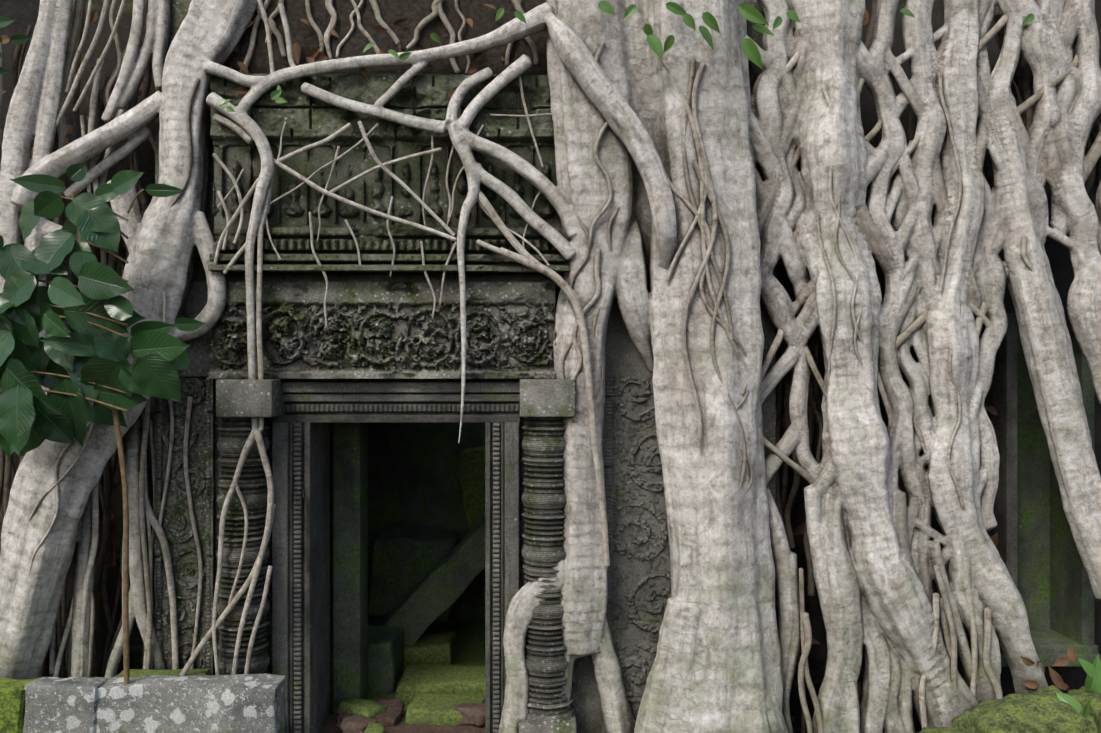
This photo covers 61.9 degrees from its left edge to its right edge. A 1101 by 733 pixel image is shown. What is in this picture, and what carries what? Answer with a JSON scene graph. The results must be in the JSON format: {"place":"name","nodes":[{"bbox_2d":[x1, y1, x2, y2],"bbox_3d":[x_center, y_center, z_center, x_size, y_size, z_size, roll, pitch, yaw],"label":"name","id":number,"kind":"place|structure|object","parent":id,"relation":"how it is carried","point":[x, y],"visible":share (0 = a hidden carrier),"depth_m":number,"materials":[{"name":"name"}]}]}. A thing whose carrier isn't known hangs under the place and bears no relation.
{"place":"outdoors","nodes":[
{"label":"outdoors","id":0,"kind":"place"},
{"bbox_2d":[330,422,484,619],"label":"room wall","id":1,"kind":"structure","parent":0,"point":[413,476],"depth_m":8.89,"materials":[{"name":"black stone"}]},
{"bbox_2d":[459,446,484,530],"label":"stone block","id":2,"kind":"structure","parent":1,"relation":"attached to","point":[472,469],"depth_m":8.21,"materials":[{"name":"stone"}]},
{"bbox_2d":[330,620,484,713],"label":"interior wall","id":3,"kind":"structure","parent":0,"point":[470,642],"depth_m":8.17,"materials":[{"name":"stone"}]},
{"bbox_2d":[333,423,367,713],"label":"interior pillar","id":4,"kind":"structure","parent":3,"relation":"on","point":[350,560],"depth_m":6.44,"materials":[{"name":"grey stone"}]},
{"bbox_2d":[368,625,403,693],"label":"stone block","id":5,"kind":"structure","parent":3,"relation":"on","point":[385,656],"depth_m":6.90,"materials":[{"name":"stone"}]},
{"bbox_2d":[368,527,458,620],"bbox_3d":[-1.208,1.850,8.240,0.763,0.734,0.746,0,0,-1],"label":"stone block","id":6,"kind":"object","parent":3,"relation":"on","point":[405,560],"depth_m":7.90,"materials":[{"name":"stone"}]},
{"bbox_2d":[403,632,455,672],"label":"stone block","id":7,"kind":"structure","parent":3,"relation":"on","point":[429,647],"depth_m":7.36,"materials":[{"name":"stone"}]},
{"bbox_2d":[378,514,484,644],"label":"fallen beam","id":8,"kind":"structure","parent":3,"relation":"on","point":[439,589],"depth_m":7.40,"materials":[{"name":"stone"}]},
{"bbox_2d":[395,663,484,703],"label":"stone slab","id":9,"kind":"structure","parent":3,"relation":"on","point":[430,678],"depth_m":6.78,"materials":[{"name":"stone"}]},
{"bbox_2d":[405,693,484,725],"bbox_3d":[-0.730,2.394,6.405,0.520,0.131,0.424,0,0,-1],"label":"mossy stone","id":10,"kind":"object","parent":3,"relation":"on","point":[430,709],"visible":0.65,"depth_m":6.27,"materials":[{"name":"stone"}]},
{"bbox_2d":[485,422,519,732],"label":"door jamb","id":11,"kind":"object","parent":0,"point":[502,514],"depth_m":5.85,"materials":[{"name":"grey stone"}]},
{"bbox_2d":[519,706,575,732],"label":"column base","id":12,"kind":"object","parent":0,"point":[568,726],"visible":0.48,"depth_m":5.61,"materials":[{"name":"grey stone"}]},
{"bbox_2d":[790,715,921,732],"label":"ground","id":13,"kind":"structure","parent":0,"point":[796,725],"depth_m":6.36,"materials":[{"name":"soil"}]},
{"bbox_2d":[0,677,41,732],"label":"fallen block","id":14,"kind":"object","parent":13,"relation":"on","point":[12,702],"depth_m":5.22,"materials":[{"name":"green plant"}]},
{"bbox_2d":[23,677,108,732],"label":"fallen block","id":15,"kind":"object","parent":13,"relation":"on","point":[59,705],"depth_m":5.23,"materials":[{"name":"grey stone"}]},
{"bbox_2d":[0,0,154,676],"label":"recess wall","id":16,"kind":"structure","parent":13,"relation":"on","point":[23,14],"depth_m":6.32,"materials":[{"name":"stone"}]},
{"bbox_2d":[115,669,210,677],"bbox_3d":[-2.385,2.102,5.601,0.556,0.452,0.263,0,0,-1],"label":"mossy ledge","id":17,"kind":"object","parent":13,"relation":"on","point":[134,673],"depth_m":5.64,"materials":[{"name":"stone"}]},
{"bbox_2d":[96,673,285,732],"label":"fallen block","id":18,"kind":"object","parent":13,"relation":"on","point":[246,703],"depth_m":5.27,"materials":[{"name":"grey stone"}]},
{"bbox_2d":[0,16,205,684],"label":"sapling","id":19,"kind":"object","parent":18,"relation":"on","point":[33,415],"depth_m":5.16,"materials":[{"name":"green plant"}]},
{"bbox_2d":[155,0,271,674],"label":"wall","id":20,"kind":"structure","parent":13,"relation":"on","point":[179,10],"depth_m":5.88,"materials":[{"name":"stone"}]},
{"bbox_2d":[155,377,214,674],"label":"pilaster block","id":21,"kind":"structure","parent":20,"relation":"attached to","point":[201,634],"depth_m":5.85,"materials":[{"name":"grey stone"}]},
{"bbox_2d":[154,377,213,674],"bbox_3d":[-2.332,1.145,5.854,0.370,2.161,0.065,0,0,-1],"label":"pilaster carving","id":22,"kind":"object","parent":21,"relation":"attached to","point":[161,434],"visible":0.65,"depth_m":5.84},
{"bbox_2d":[177,281,211,376],"bbox_3d":[-2.330,-0.238,6.002,0.410,0.607,0.350,0,0,-1],"label":"pilaster cap","id":23,"kind":"object","parent":20,"relation":"attached to","point":[199,348],"visible":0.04,"depth_m":5.83,"materials":[{"name":"grey stone"}]},
{"bbox_2d":[217,417,269,674],"bbox_3d":[-1.929,1.285,5.762,0.365,1.934,0.365,0,0,-1],"label":"colonette","id":24,"kind":"object","parent":13,"relation":"on","point":[235,432],"visible":0.62,"depth_m":5.64,"materials":[{"name":"stone"}]},
{"bbox_2d":[216,379,284,416],"bbox_3d":[-1.869,0.195,5.758,0.342,0.231,0.350,0,0,-1],"label":"capital","id":25,"kind":"object","parent":24,"relation":"on","point":[249,397],"visible":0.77,"depth_m":5.58,"materials":[{"name":"grey stone"}]},
{"bbox_2d":[214,282,554,370],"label":"lintel block","id":26,"kind":"structure","parent":24,"relation":"on","point":[297,365],"depth_m":5.80,"materials":[{"name":"stone"}]},
{"bbox_2d":[208,282,555,378],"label":"carved lintel","id":27,"kind":"structure","parent":26,"relation":"attached to","point":[296,327],"depth_m":5.76,"materials":[{"name":"stone"}]},
{"bbox_2d":[225,274,561,281],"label":"cornice molding","id":28,"kind":"structure","parent":26,"relation":"on","point":[394,278],"depth_m":5.86,"materials":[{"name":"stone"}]},
{"bbox_2d":[214,74,563,274],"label":"pediment block","id":29,"kind":"structure","parent":28,"relation":"on","point":[319,157],"depth_m":5.76,"materials":[{"name":"stone"}]},
{"bbox_2d":[223,0,547,74],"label":"wall","id":30,"kind":"structure","parent":29,"relation":"on","point":[417,12],"depth_m":5.80,"materials":[{"name":"grey stone"}]},
{"bbox_2d":[208,74,570,271],"bbox_3d":[-0.959,-1.202,5.756,2.300,1.220,0.208,0,0,-1],"label":"pediment carving","id":31,"kind":"object","parent":29,"relation":"attached to","point":[308,119],"visible":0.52,"depth_m":5.72,"materials":[{"name":"stone"}]},
{"bbox_2d":[285,379,519,380],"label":"molding","id":32,"kind":"structure","parent":26,"relation":"on","point":[401,380],"depth_m":5.89,"materials":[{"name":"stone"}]},
{"bbox_2d":[303,423,329,732],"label":"door jamb","id":33,"kind":"structure","parent":13,"relation":"on","point":[319,573],"depth_m":6.09,"materials":[{"name":"stone"}]},
{"bbox_2d":[272,423,309,732],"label":"door jamb","id":34,"kind":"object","parent":33,"relation":"attached to","point":[291,564],"depth_m":5.83,"materials":[{"name":"grey stone"}]},
{"bbox_2d":[320,713,484,732],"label":"floor","id":35,"kind":"structure","parent":13,"relation":"on","point":[401,726],"depth_m":6.14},
{"bbox_2d":[335,712,347,728],"bbox_3d":[-1.345,2.393,6.209,0.208,0.097,0.171,1,9,-36],"label":"stone rubble","id":36,"kind":"object","parent":35,"relation":"on","point":[341,716],"visible":0.25,"depth_m":6.17,"materials":[{"name":"brown stone"}]},
{"bbox_2d":[340,714,378,732],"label":"rock","id":37,"kind":"object","parent":35,"relation":"on","point":[357,723],"visible":0.77,"depth_m":6.00,"materials":[{"name":"brown stone"}]},
{"bbox_2d":[336,698,386,717],"bbox_3d":[-1.282,2.370,6.275,0.303,0.159,0.248,0,-11,36],"label":"mossy rock","id":38,"kind":"object","parent":35,"relation":"on","point":[367,708],"visible":0.69,"depth_m":6.22,"materials":[{"name":"stone"}]},
{"bbox_2d":[363,722,384,732],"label":"mossy rock","id":39,"kind":"object","parent":35,"relation":"on","point":[373,727],"visible":0.96,"depth_m":5.95,"materials":[{"name":"stone"}]},
{"bbox_2d":[346,698,403,726],"bbox_3d":[-1.215,2.396,6.320,0.379,0.120,0.345,0,0,-1],"label":"rock","id":40,"kind":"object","parent":35,"relation":"on","point":[391,716],"visible":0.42,"depth_m":6.29,"materials":[{"name":"brown stone"}]},
{"bbox_2d":[452,702,484,726],"bbox_3d":[-0.527,2.377,6.275,0.317,0.128,0.223,-10,-14,33],"label":"stone rubble","id":41,"kind":"object","parent":35,"relation":"on","point":[472,714],"visible":0.75,"depth_m":6.17,"materials":[{"name":"brown stone"}]},
{"bbox_2d":[521,417,575,727],"bbox_3d":[-0.021,1.285,5.787,0.365,1.934,0.365,0,0,-1],"label":"colonette","id":42,"kind":"object","parent":13,"relation":"on","point":[543,498],"visible":0.71,"depth_m":5.66,"materials":[{"name":"stone"}]},
{"bbox_2d":[520,379,575,416],"bbox_3d":[-0.020,0.195,5.782,0.342,0.231,0.350,0,0,-1],"label":"capital","id":43,"kind":"object","parent":42,"relation":"on","point":[547,397],"visible":0.85,"depth_m":5.61,"materials":[{"name":"grey stone"}]},
{"bbox_2d":[0,0,1100,732],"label":"tree roots","id":44,"kind":"object","parent":13,"relation":"on","point":[728,652],"visible":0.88,"depth_m":5.70,"materials":[{"name":"grey plant"}]},
{"bbox_2d":[0,0,1100,732],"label":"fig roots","id":45,"kind":"object","parent":13,"relation":"on","point":[1024,82],"visible":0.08,"depth_m":6.06,"materials":[{"name":"grey plant"}]},
{"bbox_2d":[1,4,1100,723],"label":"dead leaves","id":46,"kind":"object","parent":13,"relation":"on","point":[313,54],"visible":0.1,"depth_m":5.92,"materials":[{"name":"brown plant"}]},
{"bbox_2d":[520,0,774,732],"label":"wall","id":47,"kind":"structure","parent":13,"relation":"on","point":[586,702],"depth_m":5.91,"materials":[{"name":"stone"}]},
{"bbox_2d":[602,288,670,719],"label":"pilaster block","id":48,"kind":"structure","parent":47,"relation":"attached to","point":[623,357],"depth_m":5.89,"materials":[{"name":"grey stone"}]},
{"bbox_2d":[602,377,670,732],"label":"pilaster carving","id":49,"kind":"object","parent":48,"relation":"attached to","point":[609,445],"visible":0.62,"depth_m":5.88},
{"bbox_3d":[-0.309,1.881,6.136,0.221,3.549,0.535,0,0,-1],"label":"door jamb","id":50,"kind":"object","parent":47,"relation":"attached to","visible":0},
{"bbox_2d":[271,381,519,422],"bbox_3d":[-0.985,0.226,5.840,1.580,0.262,0.035,0,0,-1],"label":"door lintel","id":51,"kind":"structure","parent":50,"relation":"attached to","point":[378,401],"depth_m":5.84,"materials":[{"name":"stone"}]},
{"bbox_2d":[775,0,1007,715],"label":"wall","id":52,"kind":"structure","parent":13,"relation":"on","point":[819,652],"depth_m":6.53,"materials":[{"name":"stone"}]},
{"bbox_2d":[951,685,1097,732],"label":"boulder","id":53,"kind":"object","parent":13,"relation":"on","point":[1044,710],"visible":0.79,"depth_m":5.28,"materials":[{"name":"green plant"}]},
{"bbox_2d":[220,0,1100,716],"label":"leaves","id":54,"kind":"object","parent":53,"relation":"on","point":[754,56],"visible":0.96,"depth_m":5.34,"materials":[{"name":"green plant"}]},
{"bbox_2d":[917,727,971,732],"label":"boulder","id":55,"kind":"object","parent":53,"relation":"on","point":[941,730],"visible":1,"depth_m":5.35,"materials":[{"name":"green plant"}]},
{"bbox_2d":[1008,54,1091,314],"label":"wall","id":56,"kind":"structure","parent":13,"relation":"on","point":[1058,256],"depth_m":6.56,"materials":[{"name":"grey stone"}]},
{"bbox_2d":[992,313,1016,587],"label":"stone pillar","id":57,"kind":"structure","parent":56,"relation":"attached to","point":[1004,395],"depth_m":6.35,"materials":[{"name":"stone"}]},
{"bbox_2d":[1000,652,1100,666],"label":"stone step","id":58,"kind":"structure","parent":56,"relation":"attached to","point":[1048,659],"depth_m":6.29,"materials":[{"name":"stone"}]},
{"bbox_2d":[999,628,1097,652],"bbox_3d":[3.451,1.959,6.543,0.664,0.064,0.420,0,0,-1],"label":"stone ledge","id":59,"kind":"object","parent":58,"relation":"on","point":[1046,640],"depth_m":6.38,"materials":[{"name":"stone"}]},
{"bbox_2d":[1050,315,1093,644],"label":"stone pillar","id":60,"kind":"structure","parent":56,"relation":"attached to","point":[1071,604],"depth_m":6.49,"materials":[{"name":"stone"}]},
{"bbox_2d":[1068,686,1100,732],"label":"boulder","id":61,"kind":"object","parent":13,"relation":"on","point":[1094,697],"visible":0.44,"depth_m":5.34,"materials":[{"name":"green plant"}]},
{"bbox_2d":[1092,0,1100,654],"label":"wall","id":62,"kind":"structure","parent":13,"relation":"on","point":[1097,453],"depth_m":6.56,"materials":[{"name":"stone"}]},
{"bbox_2d":[1017,321,1049,627],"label":"stone pillar","id":63,"kind":"structure","parent":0,"point":[1033,519],"depth_m":6.75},
{"bbox_2d":[1008,667,1086,694],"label":"wall sill","id":64,"kind":"structure","parent":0,"point":[1073,678],"depth_m":6.56,"materials":[{"name":"black stone"}]}
]}

